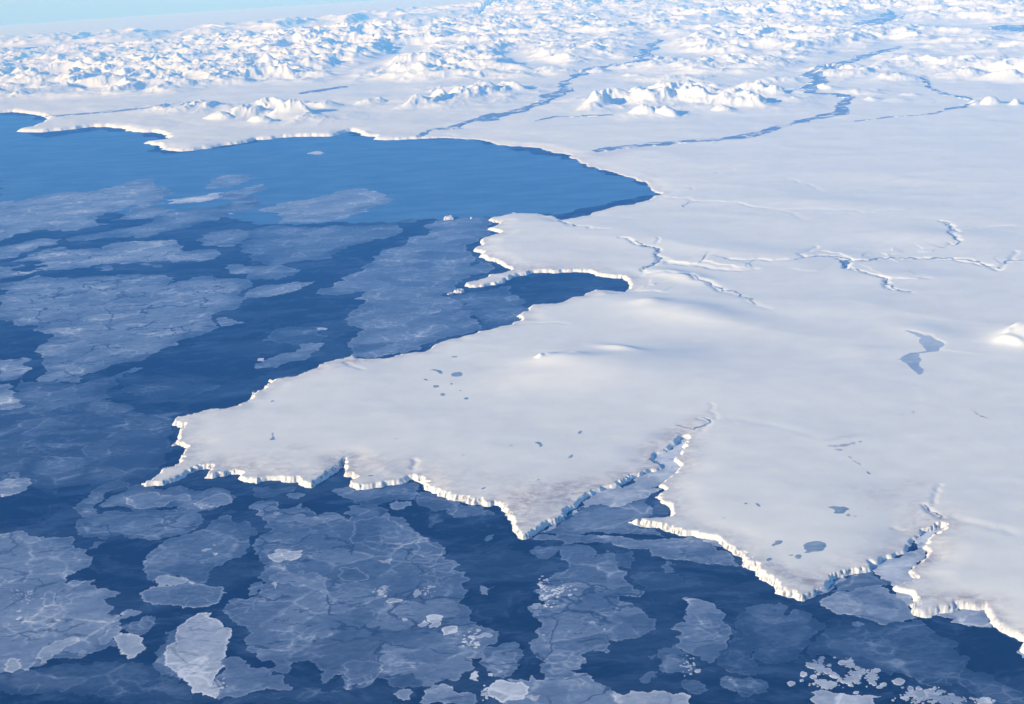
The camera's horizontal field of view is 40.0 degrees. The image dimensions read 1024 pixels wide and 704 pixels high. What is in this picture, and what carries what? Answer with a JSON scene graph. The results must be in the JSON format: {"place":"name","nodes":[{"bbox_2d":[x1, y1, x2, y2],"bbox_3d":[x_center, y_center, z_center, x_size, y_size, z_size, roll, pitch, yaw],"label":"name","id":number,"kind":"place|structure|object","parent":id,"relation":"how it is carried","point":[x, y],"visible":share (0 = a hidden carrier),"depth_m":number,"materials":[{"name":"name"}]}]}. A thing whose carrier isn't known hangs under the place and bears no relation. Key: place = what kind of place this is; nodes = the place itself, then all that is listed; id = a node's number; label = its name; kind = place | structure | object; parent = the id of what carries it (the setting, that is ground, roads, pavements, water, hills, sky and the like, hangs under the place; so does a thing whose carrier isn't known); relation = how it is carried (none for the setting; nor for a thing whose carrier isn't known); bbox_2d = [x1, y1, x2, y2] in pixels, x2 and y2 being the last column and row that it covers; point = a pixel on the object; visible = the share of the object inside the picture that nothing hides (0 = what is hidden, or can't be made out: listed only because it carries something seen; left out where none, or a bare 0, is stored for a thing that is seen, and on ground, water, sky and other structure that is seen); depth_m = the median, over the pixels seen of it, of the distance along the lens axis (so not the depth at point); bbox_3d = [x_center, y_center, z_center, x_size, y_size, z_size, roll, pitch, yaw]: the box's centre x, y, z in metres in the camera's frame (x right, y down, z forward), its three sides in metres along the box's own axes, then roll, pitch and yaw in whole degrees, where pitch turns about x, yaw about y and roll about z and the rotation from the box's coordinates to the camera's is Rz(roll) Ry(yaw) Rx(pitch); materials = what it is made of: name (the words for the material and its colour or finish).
{"place":"outdoors","nodes":[
{"label":"outdoors","id":0,"kind":"place"},
{"bbox_2d":[0,0,376,25],"label":"sky","id":1,"kind":"structure","parent":0,"point":[12,12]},
{"bbox_2d":[0,0,1023,641],"bbox_3d":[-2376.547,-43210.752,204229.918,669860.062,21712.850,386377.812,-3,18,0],"label":"snow covered land","id":2,"kind":"structure","parent":0,"point":[790,374],"depth_m":40314.43,"materials":[{"name":"snow"}]},
{"bbox_2d":[45,103,165,117],"bbox_3d":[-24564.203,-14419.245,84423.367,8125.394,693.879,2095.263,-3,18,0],"label":"frozen river","id":3,"kind":"structure","parent":2,"relation":"on","point":[111,111],"depth_m":84282.38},
{"bbox_2d":[416,39,663,136],"bbox_3d":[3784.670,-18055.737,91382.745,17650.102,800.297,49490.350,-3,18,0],"label":"frozen river","id":4,"kind":"structure","parent":2,"relation":"on","point":[560,92],"depth_m":79795.02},
{"bbox_2d":[591,46,901,151],"bbox_3d":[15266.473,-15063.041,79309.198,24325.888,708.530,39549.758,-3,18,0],"label":"frozen river","id":5,"kind":"structure","parent":2,"relation":"on","point":[815,76],"depth_m":68904.81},
{"bbox_2d":[852,9,904,26],"bbox_3d":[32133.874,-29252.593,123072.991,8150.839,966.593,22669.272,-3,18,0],"label":"frozen lake","id":6,"kind":"structure","parent":2,"relation":"on","point":[888,15],"depth_m":121750.34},
{"bbox_2d":[854,102,975,121],"bbox_3d":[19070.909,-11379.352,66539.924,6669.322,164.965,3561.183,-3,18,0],"label":"frozen river","id":7,"kind":"structure","parent":2,"relation":"on","point":[964,106],"depth_m":65805.15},
{"bbox_2d":[900,331,943,374],"bbox_3d":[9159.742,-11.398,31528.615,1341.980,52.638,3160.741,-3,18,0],"label":"frozen lake","id":8,"kind":"structure","parent":2,"relation":"on","point":[929,344],"depth_m":31560.08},
{"bbox_2d":[917,76,971,99],"bbox_3d":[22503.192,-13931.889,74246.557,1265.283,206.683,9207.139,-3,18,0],"label":"frozen river","id":9,"kind":"structure","parent":2,"relation":"on","point":[940,92],"depth_m":72710.33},
{"bbox_2d":[0,0,1023,703],"bbox_3d":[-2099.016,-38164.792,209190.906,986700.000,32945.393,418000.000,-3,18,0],"label":"sea","id":10,"kind":"structure","parent":0,"point":[506,568],"depth_m":23987.45,"materials":[{"name":"liquid"}]},
{"bbox_2d":[0,384,25,409],"bbox_3d":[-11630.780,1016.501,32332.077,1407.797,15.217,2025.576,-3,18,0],"label":"ice sheet","id":11,"kind":"object","parent":10,"relation":"on","point":[8,401],"visible":1,"depth_m":32053.02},
{"bbox_2d":[3,658,22,672],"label":"ice floe","id":12,"kind":"object","parent":10,"relation":"on","point":[12,665],"visible":1,"depth_m":20279.63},
{"bbox_2d":[0,478,31,496],"bbox_3d":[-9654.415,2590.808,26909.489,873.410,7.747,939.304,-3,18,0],"label":"ice floe","id":13,"kind":"object","parent":10,"relation":"on","point":[9,486],"visible":1,"depth_m":26956.12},
{"bbox_2d":[0,357,32,380],"bbox_3d":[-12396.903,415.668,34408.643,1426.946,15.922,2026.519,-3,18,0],"label":"ice sheet","id":14,"kind":"object","parent":10,"relation":"on","point":[12,369],"visible":1,"depth_m":34367.67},
{"bbox_2d":[0,264,40,278],"bbox_3d":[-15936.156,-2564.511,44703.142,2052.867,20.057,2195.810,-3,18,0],"label":"ice sheet","id":15,"kind":"object","parent":10,"relation":"on","point":[6,272],"visible":1,"depth_m":44465.02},
{"bbox_2d":[0,238,60,258],"bbox_3d":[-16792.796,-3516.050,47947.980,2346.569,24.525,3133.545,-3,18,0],"label":"ice sheet","id":16,"kind":"object","parent":10,"relation":"on","point":[12,251],"visible":1,"depth_m":48209.54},
{"bbox_2d":[40,591,56,607],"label":"ice floe","id":17,"kind":"object","parent":10,"relation":"on","point":[49,598],"visible":1,"depth_m":22262.19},
{"bbox_2d":[35,636,79,663],"bbox_3d":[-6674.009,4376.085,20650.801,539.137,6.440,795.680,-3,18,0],"label":"ice floe","id":18,"kind":"object","parent":10,"relation":"on","point":[45,653],"visible":1,"depth_m":20710.28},
{"bbox_2d":[18,449,98,483],"bbox_3d":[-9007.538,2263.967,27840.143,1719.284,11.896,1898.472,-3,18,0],"label":"thin ice sheet","id":19,"kind":"object","parent":10,"relation":"on","point":[71,466],"visible":1,"depth_m":27801.97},
{"bbox_2d":[0,531,121,672],"bbox_3d":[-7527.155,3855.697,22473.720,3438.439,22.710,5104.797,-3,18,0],"label":"ice sheet","id":20,"kind":"object","parent":10,"relation":"on","point":[40,567],"visible":1,"depth_m":22123.54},
{"bbox_2d":[12,367,142,407],"bbox_3d":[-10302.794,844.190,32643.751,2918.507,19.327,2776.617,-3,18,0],"label":"thin ice sheet","id":21,"kind":"object","parent":10,"relation":"on","point":[44,394],"visible":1,"depth_m":32364.03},
{"bbox_2d":[0,178,173,240],"bbox_3d":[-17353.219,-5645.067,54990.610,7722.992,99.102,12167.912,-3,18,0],"label":"ice sheet","id":22,"kind":"object","parent":10,"relation":"on","point":[69,211],"visible":1,"depth_m":55080.27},
{"bbox_2d":[0,399,174,488],"bbox_3d":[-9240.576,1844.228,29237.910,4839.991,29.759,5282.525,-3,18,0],"label":"thin ice sheet","id":23,"kind":"object","parent":10,"relation":"on","point":[123,452],"visible":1,"depth_m":28853.62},
{"bbox_2d":[0,408,186,439],"bbox_3d":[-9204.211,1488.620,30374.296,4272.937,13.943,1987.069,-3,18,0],"label":"thin ice sheet","id":24,"kind":"object","parent":10,"relation":"on","point":[40,420],"visible":1,"depth_m":30413.52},
{"bbox_2d":[0,661,193,703],"bbox_3d":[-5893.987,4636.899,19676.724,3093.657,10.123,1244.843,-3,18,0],"label":"thin ice sheet","id":25,"kind":"object","parent":10,"relation":"on","point":[117,681],"visible":1,"depth_m":19701.38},
{"bbox_2d":[72,480,130,516],"bbox_3d":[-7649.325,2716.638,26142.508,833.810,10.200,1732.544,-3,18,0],"label":"ice sheet","id":26,"kind":"object","parent":10,"relation":"on","point":[84,507],"visible":1,"depth_m":26144.94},
{"bbox_2d":[97,627,121,644],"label":"ice floe","id":27,"kind":"object","parent":10,"relation":"on","point":[108,636],"visible":1,"depth_m":20989.57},
{"bbox_2d":[6,240,220,270],"bbox_3d":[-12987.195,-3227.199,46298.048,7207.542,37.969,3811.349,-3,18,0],"label":"ice sheet","id":28,"kind":"object","parent":10,"relation":"on","point":[59,258],"visible":1,"depth_m":46085.55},
{"bbox_2d":[0,274,252,382],"bbox_3d":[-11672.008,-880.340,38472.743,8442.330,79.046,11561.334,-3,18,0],"label":"sea ice","id":29,"kind":"object","parent":10,"relation":"on","point":[92,324],"visible":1,"depth_m":38969.07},
{"bbox_2d":[113,632,146,658],"bbox_3d":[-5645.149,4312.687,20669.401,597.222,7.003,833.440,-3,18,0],"label":"ice floe","id":30,"kind":"object","parent":10,"relation":"on","point":[130,645],"visible":1,"depth_m":20690.88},
{"bbox_2d":[74,509,203,540],"bbox_3d":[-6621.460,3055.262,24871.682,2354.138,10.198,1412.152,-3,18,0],"label":"ice sheet","id":31,"kind":"object","parent":10,"relation":"on","point":[151,524],"visible":1,"depth_m":24890.19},
{"bbox_2d":[121,615,159,635],"bbox_3d":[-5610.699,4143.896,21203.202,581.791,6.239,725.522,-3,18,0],"label":"ice floe","id":32,"kind":"object","parent":10,"relation":"on","point":[144,625],"visible":1,"depth_m":21226.23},
{"bbox_2d":[111,206,175,220],"bbox_3d":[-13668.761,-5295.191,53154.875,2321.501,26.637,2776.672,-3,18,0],"label":"ice sheet","id":33,"kind":"object","parent":10,"relation":"on","point":[141,212],"visible":1,"depth_m":53084.29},
{"bbox_2d":[125,492,191,509],"bbox_3d":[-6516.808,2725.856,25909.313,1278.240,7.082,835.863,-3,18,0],"label":"ice floe","id":34,"kind":"object","parent":10,"relation":"on","point":[147,500],"visible":1,"depth_m":25917.87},
{"bbox_2d":[66,195,263,241],"bbox_3d":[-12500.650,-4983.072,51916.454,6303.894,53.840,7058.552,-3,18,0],"label":"thin ice sheet","id":35,"kind":"object","parent":10,"relation":"on","point":[173,220],"visible":1,"depth_m":51261.12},
{"bbox_2d":[98,484,235,512],"bbox_3d":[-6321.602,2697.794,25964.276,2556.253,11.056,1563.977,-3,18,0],"label":"sea ice","id":36,"kind":"object","parent":10,"relation":"on","point":[133,490],"visible":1,"depth_m":26073.07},
{"bbox_2d":[152,629,182,679],"bbox_3d":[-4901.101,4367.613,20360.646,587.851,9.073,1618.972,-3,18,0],"label":"ice floe","id":37,"kind":"object","parent":10,"relation":"on","point":[158,663],"visible":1,"depth_m":20214.55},
{"bbox_2d":[121,381,220,395],"bbox_3d":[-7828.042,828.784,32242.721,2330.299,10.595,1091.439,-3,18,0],"label":"thin ice sheet","id":38,"kind":"object","parent":10,"relation":"on","point":[171,387],"visible":1,"depth_m":32201.04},
{"bbox_2d":[155,574,195,586],"bbox_3d":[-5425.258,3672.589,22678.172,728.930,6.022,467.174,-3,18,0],"label":"ice floe","id":39,"kind":"object","parent":10,"relation":"on","point":[164,580],"visible":1,"depth_m":22650.49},
{"bbox_2d":[139,583,225,607],"bbox_3d":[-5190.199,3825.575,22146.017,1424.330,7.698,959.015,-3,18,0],"label":"ice floe","id":40,"kind":"object","parent":10,"relation":"on","point":[192,595],"visible":1,"depth_m":22130.38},
{"bbox_2d":[142,515,246,583],"bbox_3d":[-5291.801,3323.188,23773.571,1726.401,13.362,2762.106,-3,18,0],"label":"ice sheet","id":41,"kind":"object","parent":10,"relation":"on","point":[183,556],"visible":1,"depth_m":23601.05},
{"bbox_2d":[168,192,222,203],"bbox_3d":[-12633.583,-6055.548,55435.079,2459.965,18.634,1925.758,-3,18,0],"label":"ice floe","id":42,"kind":"object","parent":10,"relation":"on","point":[211,196],"visible":1,"depth_m":55269.19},
{"bbox_2d":[163,612,231,697],"bbox_3d":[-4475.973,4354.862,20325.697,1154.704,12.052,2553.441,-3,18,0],"label":"ice floe","id":43,"kind":"object","parent":10,"relation":"on","point":[194,654],"visible":1,"depth_m":20376.03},
{"bbox_2d":[194,493,232,508],"bbox_3d":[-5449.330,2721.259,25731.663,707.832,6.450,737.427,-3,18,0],"label":"ice floe","id":44,"kind":"object","parent":10,"relation":"on","point":[217,500],"visible":1,"depth_m":25695.09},
{"bbox_2d":[196,229,250,246],"bbox_3d":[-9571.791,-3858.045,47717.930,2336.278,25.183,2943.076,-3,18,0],"label":"ice sheet","id":45,"kind":"object","parent":10,"relation":"on","point":[227,238],"visible":1,"depth_m":47780.42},
{"bbox_2d":[216,317,244,326],"bbox_3d":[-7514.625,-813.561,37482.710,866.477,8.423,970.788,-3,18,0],"label":"ice floe","id":46,"kind":"object","parent":10,"relation":"on","point":[224,321],"visible":1,"depth_m":37437.94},
{"bbox_2d":[205,174,256,188],"bbox_3d":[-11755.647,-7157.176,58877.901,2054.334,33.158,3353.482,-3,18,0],"label":"ice sheet","id":47,"kind":"object","parent":10,"relation":"on","point":[222,181],"visible":1,"depth_m":58910.27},
{"bbox_2d":[217,183,265,199],"bbox_3d":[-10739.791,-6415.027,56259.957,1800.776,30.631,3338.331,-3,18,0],"label":"ice sheet","id":48,"kind":"object","parent":10,"relation":"on","point":[238,194],"visible":1,"depth_m":56067.89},
{"bbox_2d":[233,521,257,548],"bbox_3d":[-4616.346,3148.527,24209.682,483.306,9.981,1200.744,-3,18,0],"label":"ice sheet","id":49,"kind":"object","parent":10,"relation":"on","point":[245,530],"visible":1,"depth_m":24277.44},
{"bbox_2d":[214,656,292,699],"bbox_3d":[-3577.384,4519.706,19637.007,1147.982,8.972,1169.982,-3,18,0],"label":"ice sheet","id":50,"kind":"object","parent":10,"relation":"on","point":[241,676],"visible":1,"depth_m":19531.74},
{"bbox_2d":[247,581,264,595],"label":"ice floe","id":51,"kind":"object","parent":10,"relation":"on","point":[254,587],"visible":1,"depth_m":22241.78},
{"bbox_2d":[222,264,300,279],"bbox_3d":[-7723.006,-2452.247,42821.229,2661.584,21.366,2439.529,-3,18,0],"label":"ice sheet","id":52,"kind":"object","parent":10,"relation":"on","point":[275,272],"visible":1,"depth_m":42793.66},
{"bbox_2d":[252,486,296,497],"bbox_3d":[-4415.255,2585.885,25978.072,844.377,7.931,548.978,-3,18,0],"label":"ice sheet","id":53,"kind":"object","parent":10,"relation":"on","point":[265,492],"visible":1,"depth_m":25993.17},
{"bbox_2d":[244,281,314,297],"bbox_3d":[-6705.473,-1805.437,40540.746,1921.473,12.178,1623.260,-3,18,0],"label":"sea ice","id":54,"kind":"object","parent":10,"relation":"on","point":[267,291],"visible":1,"depth_m":40528.74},
{"bbox_2d":[269,664,291,673],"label":"ice floe","id":55,"kind":"object","parent":10,"relation":"on","point":[282,668],"visible":1,"depth_m":19773.66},
{"bbox_2d":[268,549,302,561],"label":"ice floe","id":56,"kind":"object","parent":10,"relation":"on","point":[279,555],"visible":1,"depth_m":23330.49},
{"bbox_2d":[255,343,324,368],"bbox_3d":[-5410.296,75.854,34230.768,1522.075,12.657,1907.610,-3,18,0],"label":"ice floe","id":57,"kind":"object","parent":10,"relation":"on","point":[304,351],"visible":1,"depth_m":34088.89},
{"bbox_2d":[262,326,327,344],"bbox_3d":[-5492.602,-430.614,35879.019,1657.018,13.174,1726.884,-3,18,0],"label":"thin ice sheet","id":58,"kind":"object","parent":10,"relation":"on","point":[294,335],"visible":1,"depth_m":35810.38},
{"bbox_2d":[268,570,330,594],"bbox_3d":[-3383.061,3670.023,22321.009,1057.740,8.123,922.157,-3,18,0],"label":"ice floe","id":59,"kind":"object","parent":10,"relation":"on","point":[308,580],"visible":1,"depth_m":22426.70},
{"bbox_2d":[222,687,393,703],"bbox_3d":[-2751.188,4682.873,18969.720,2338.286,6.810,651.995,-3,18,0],"label":"thin ice sheet","id":60,"kind":"object","parent":10,"relation":"on","point":[305,694],"visible":1,"depth_m":19030.81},
{"bbox_2d":[239,222,402,264],"bbox_3d":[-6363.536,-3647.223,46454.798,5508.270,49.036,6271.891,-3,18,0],"label":"thin ice sheet","id":61,"kind":"object","parent":10,"relation":"on","point":[276,245],"visible":1,"depth_m":46674.04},
{"bbox_2d":[259,188,393,223],"bbox_3d":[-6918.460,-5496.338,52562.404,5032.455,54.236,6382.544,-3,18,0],"label":"ice sheet","id":62,"kind":"object","parent":10,"relation":"on","point":[340,204],"visible":1,"depth_m":52291.54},
{"bbox_2d":[0,115,658,224],"bbox_3d":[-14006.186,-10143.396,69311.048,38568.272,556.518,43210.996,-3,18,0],"label":"thin ice sheet","id":63,"kind":"object","parent":10,"relation":"on","point":[422,179],"visible":0.9,"depth_m":59880.03,"materials":[{"name":"ice"}]},
{"bbox_2d":[338,567,369,581],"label":"ice floe","id":64,"kind":"object","parent":10,"relation":"on","point":[355,574],"visible":1,"depth_m":22495.11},
{"bbox_2d":[10,575,700,700],"bbox_3d":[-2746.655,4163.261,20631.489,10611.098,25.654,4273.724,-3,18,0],"label":"brash ice","id":65,"kind":"structure","parent":10,"relation":"on","point":[380,591],"depth_m":21442.27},
{"bbox_2d":[223,499,498,689],"bbox_3d":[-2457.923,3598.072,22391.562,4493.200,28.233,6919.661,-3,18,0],"label":"ice sheet","id":66,"kind":"object","parent":10,"relation":"on","point":[335,629],"visible":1,"depth_m":21388.92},
{"bbox_2d":[340,659,382,686],"bbox_3d":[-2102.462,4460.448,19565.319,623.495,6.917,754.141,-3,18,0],"label":"ice floe","id":67,"kind":"object","parent":10,"relation":"on","point":[362,672],"visible":1,"depth_m":19588.05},
{"bbox_2d":[332,482,418,505],"bbox_3d":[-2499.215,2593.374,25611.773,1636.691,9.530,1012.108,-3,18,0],"label":"sea ice","id":68,"kind":"object","parent":10,"relation":"on","point":[403,491],"visible":1,"depth_m":25612.33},
{"bbox_2d":[349,516,420,551],"bbox_3d":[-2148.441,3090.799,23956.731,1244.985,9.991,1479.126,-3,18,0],"label":"ice floe","id":69,"kind":"object","parent":10,"relation":"on","point":[381,533],"visible":1,"depth_m":23908.99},
{"bbox_2d":[389,501,411,509],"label":"ice floe","id":70,"kind":"object","parent":10,"relation":"on","point":[396,505],"visible":1,"depth_m":25075.48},
{"bbox_2d":[394,689,412,700],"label":"ice floe","id":71,"kind":"object","parent":10,"relation":"on","point":[403,694],"visible":1,"depth_m":18960.61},
{"bbox_2d":[315,217,494,357],"bbox_3d":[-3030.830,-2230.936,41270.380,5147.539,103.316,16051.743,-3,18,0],"label":"ice sheet","id":72,"kind":"object","parent":10,"relation":"on","point":[397,312],"visible":1,"depth_m":39595.82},
{"bbox_2d":[411,538,444,556],"bbox_3d":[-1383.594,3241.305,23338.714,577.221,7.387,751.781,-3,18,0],"label":"ice floe","id":73,"kind":"object","parent":10,"relation":"on","point":[426,548],"visible":1,"depth_m":23244.45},
{"bbox_2d":[413,236,444,242],"bbox_3d":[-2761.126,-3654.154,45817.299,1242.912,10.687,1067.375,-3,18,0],"label":"ice floe","id":74,"kind":"object","parent":10,"relation":"on","point":[426,239],"visible":1,"depth_m":45908.04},
{"bbox_2d":[421,577,444,593],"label":"ice floe","id":75,"kind":"object","parent":10,"relation":"on","point":[438,582],"visible":1,"depth_m":22012.88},
{"bbox_2d":[428,513,443,527],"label":"thin ice sheet","id":76,"kind":"object","parent":10,"relation":"on","point":[434,519],"visible":1,"depth_m":24380.75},
{"bbox_2d":[415,492,459,511],"bbox_3d":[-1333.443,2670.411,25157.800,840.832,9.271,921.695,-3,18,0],"label":"ice sheet","id":77,"kind":"object","parent":10,"relation":"on","point":[435,503],"visible":1,"depth_m":25106.62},
{"bbox_2d":[419,684,477,703],"bbox_3d":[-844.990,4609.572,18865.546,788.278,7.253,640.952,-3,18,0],"label":"ice sheet","id":78,"kind":"object","parent":10,"relation":"on","point":[444,693],"visible":1,"depth_m":18842.24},
{"bbox_2d":[446,504,494,517],"bbox_3d":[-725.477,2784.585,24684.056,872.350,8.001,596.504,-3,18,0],"label":"ice sheet","id":79,"kind":"object","parent":10,"relation":"on","point":[461,511],"visible":1,"depth_m":24641.76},
{"bbox_2d":[451,286,528,324],"bbox_3d":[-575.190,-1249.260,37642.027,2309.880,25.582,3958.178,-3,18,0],"label":"thin ice sheet","id":80,"kind":"object","parent":10,"relation":"on","point":[500,305],"visible":1,"depth_m":37627.41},
{"bbox_2d":[479,642,523,678],"bbox_3d":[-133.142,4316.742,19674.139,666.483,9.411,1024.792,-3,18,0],"label":"ice sheet","id":81,"kind":"object","parent":10,"relation":"on","point":[501,660],"visible":1,"depth_m":19716.95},
{"bbox_2d":[487,679,528,702],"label":"ice floe","id":82,"kind":"object","parent":10,"relation":"on","point":[501,691],"visible":1,"depth_m":18900.69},
{"bbox_2d":[529,546,562,558],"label":"ice floe","id":83,"kind":"object","parent":10,"relation":"on","point":[539,552],"visible":1,"depth_m":22952.58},
{"bbox_2d":[539,663,575,679],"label":"ice sheet","id":84,"kind":"object","parent":10,"relation":"on","point":[550,671],"visible":1,"depth_m":19308.55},
{"bbox_2d":[502,673,618,703],"bbox_3d":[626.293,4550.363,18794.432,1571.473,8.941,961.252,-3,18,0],"label":"ice sheet","id":85,"kind":"object","parent":10,"relation":"on","point":[580,688],"visible":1,"depth_m":18797.72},
{"bbox_2d":[531,621,610,660],"bbox_3d":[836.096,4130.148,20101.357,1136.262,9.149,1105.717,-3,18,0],"label":"ice floe","id":86,"kind":"object","parent":10,"relation":"on","point":[561,644],"visible":1,"depth_m":20051.99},
{"bbox_2d":[528,544,656,670],"bbox_3d":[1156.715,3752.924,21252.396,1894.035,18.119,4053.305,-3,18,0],"label":"ice sheet","id":87,"kind":"object","parent":10,"relation":"on","point":[599,583],"visible":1,"depth_m":21179.41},
{"bbox_2d":[540,476,661,532],"bbox_3d":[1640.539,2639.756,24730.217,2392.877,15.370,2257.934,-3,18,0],"label":"fast ice","id":88,"kind":"structure","parent":10,"relation":"on","point":[640,488],"depth_m":25003.83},
{"bbox_2d":[538,498,664,536],"bbox_3d":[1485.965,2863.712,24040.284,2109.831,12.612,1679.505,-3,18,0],"label":"ice sheet","id":89,"kind":"object","parent":10,"relation":"on","point":[606,519],"visible":1,"depth_m":23996.71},
{"bbox_2d":[614,551,635,567],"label":"ice floe","id":90,"kind":"object","parent":10,"relation":"on","point":[625,560],"visible":1,"depth_m":22505.56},
{"bbox_2d":[531,533,738,566],"bbox_3d":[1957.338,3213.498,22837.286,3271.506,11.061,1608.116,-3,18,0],"label":"ice sheet","id":91,"kind":"object","parent":10,"relation":"on","point":[694,549],"visible":1,"depth_m":22896.83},
{"bbox_2d":[613,690,690,703],"bbox_3d":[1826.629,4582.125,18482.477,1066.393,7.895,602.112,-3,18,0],"label":"ice floe","id":92,"kind":"object","parent":10,"relation":"on","point":[652,697],"visible":1,"depth_m":18536.03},
{"bbox_2d":[630,571,683,590],"bbox_3d":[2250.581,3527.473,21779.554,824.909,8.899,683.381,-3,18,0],"label":"thin ice sheet","id":93,"kind":"object","parent":10,"relation":"on","point":[653,580],"visible":1,"depth_m":21759.06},
{"bbox_2d":[644,497,670,517],"bbox_3d":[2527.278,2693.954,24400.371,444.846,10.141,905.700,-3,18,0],"label":"thin ice sheet","id":94,"kind":"object","parent":10,"relation":"on","point":[660,509],"visible":1,"depth_m":24340.05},
{"bbox_2d":[642,437,687,482],"bbox_3d":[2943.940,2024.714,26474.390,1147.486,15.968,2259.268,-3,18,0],"label":"fast ice","id":95,"kind":"structure","parent":10,"relation":"on","point":[667,464],"depth_m":26314.65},
{"bbox_2d":[657,644,696,672],"bbox_3d":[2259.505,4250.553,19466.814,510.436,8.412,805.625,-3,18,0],"label":"ice sheet","id":96,"kind":"object","parent":10,"relation":"on","point":[673,657],"visible":1,"depth_m":19419.65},
{"bbox_2d":[680,679,707,693],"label":"ice sheet","id":97,"kind":"object","parent":10,"relation":"on","point":[694,687],"visible":1,"depth_m":18755.25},
{"bbox_2d":[671,597,732,663],"bbox_3d":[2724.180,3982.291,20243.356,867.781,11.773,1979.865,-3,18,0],"label":"sea ice","id":98,"kind":"object","parent":10,"relation":"on","point":[704,629],"visible":1,"depth_m":20176.42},
{"bbox_2d":[716,627,762,675],"bbox_3d":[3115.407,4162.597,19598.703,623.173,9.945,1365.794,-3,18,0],"label":"thin ice sheet","id":99,"kind":"object","parent":10,"relation":"on","point":[734,657],"visible":1,"depth_m":19412.90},
{"bbox_2d":[720,676,768,697],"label":"thin ice sheet","id":100,"kind":"object","parent":10,"relation":"on","point":[747,687],"visible":1,"depth_m":18714.06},
{"bbox_2d":[735,603,825,663],"bbox_3d":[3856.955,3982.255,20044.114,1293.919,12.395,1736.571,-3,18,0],"label":"thin ice sheet","id":101,"kind":"object","parent":10,"relation":"on","point":[774,633],"visible":1,"depth_m":20071.16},
{"bbox_2d":[810,689,880,703],"bbox_3d":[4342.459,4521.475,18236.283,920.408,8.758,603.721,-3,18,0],"label":"ice floe","id":102,"kind":"object","parent":10,"relation":"on","point":[823,697],"visible":1,"depth_m":18283.98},
{"bbox_2d":[830,571,891,591],"bbox_3d":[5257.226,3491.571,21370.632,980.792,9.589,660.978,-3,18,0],"label":"ice sheet","id":103,"kind":"object","parent":10,"relation":"on","point":[861,580],"visible":1,"depth_m":21334.24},
{"bbox_2d":[819,585,915,624],"bbox_3d":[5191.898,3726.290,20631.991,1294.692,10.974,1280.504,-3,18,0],"label":"ice sheet","id":104,"kind":"object","parent":10,"relation":"on","point":[839,602],"visible":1,"depth_m":20565.75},
{"bbox_2d":[849,590,899,608],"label":"ice floe","id":105,"kind":"object","parent":10,"relation":"on","point":[868,597],"visible":1,"depth_m":20813.00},
{"bbox_2d":[809,656,995,703],"bbox_3d":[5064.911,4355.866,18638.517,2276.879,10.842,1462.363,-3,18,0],"label":"brash ice","id":106,"kind":"structure","parent":10,"relation":"on","point":[920,695],"depth_m":18572.76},
{"bbox_2d":[895,592,913,604],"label":"fast ice","id":107,"kind":"structure","parent":10,"relation":"on","point":[906,598],"depth_m":20810.02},
{"bbox_2d":[871,528,942,585],"bbox_3d":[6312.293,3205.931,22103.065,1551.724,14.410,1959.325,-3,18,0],"label":"fast ice","id":108,"kind":"structure","parent":10,"relation":"on","point":[894,571],"depth_m":21830.98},
{"bbox_2d":[807,620,1023,703],"bbox_3d":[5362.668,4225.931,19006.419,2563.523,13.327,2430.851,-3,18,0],"label":"thin ice sheet","id":109,"kind":"object","parent":10,"relation":"on","point":[920,651],"visible":1,"depth_m":19279.98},
{"bbox_2d":[933,609,991,627],"bbox_3d":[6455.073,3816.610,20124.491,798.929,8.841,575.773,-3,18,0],"label":"fast ice","id":110,"kind":"structure","parent":10,"relation":"on","point":[967,617],"depth_m":20147.52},
{"bbox_2d":[803,541,825,552],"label":"frozen pond","id":111,"kind":"structure","parent":0,"point":[814,546],"depth_m":22374.27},
{"bbox_2d":[794,256,998,268],"bbox_3d":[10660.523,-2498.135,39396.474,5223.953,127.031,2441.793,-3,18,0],"label":"frozen stream","id":112,"kind":"structure","parent":0,"point":[850,260],"depth_m":39794.89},
{"bbox_2d":[988,24,1023,33],"bbox_3d":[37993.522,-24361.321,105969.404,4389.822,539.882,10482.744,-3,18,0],"label":"frozen lake","id":113,"kind":"structure","parent":0,"point":[1015,28],"depth_m":108612.95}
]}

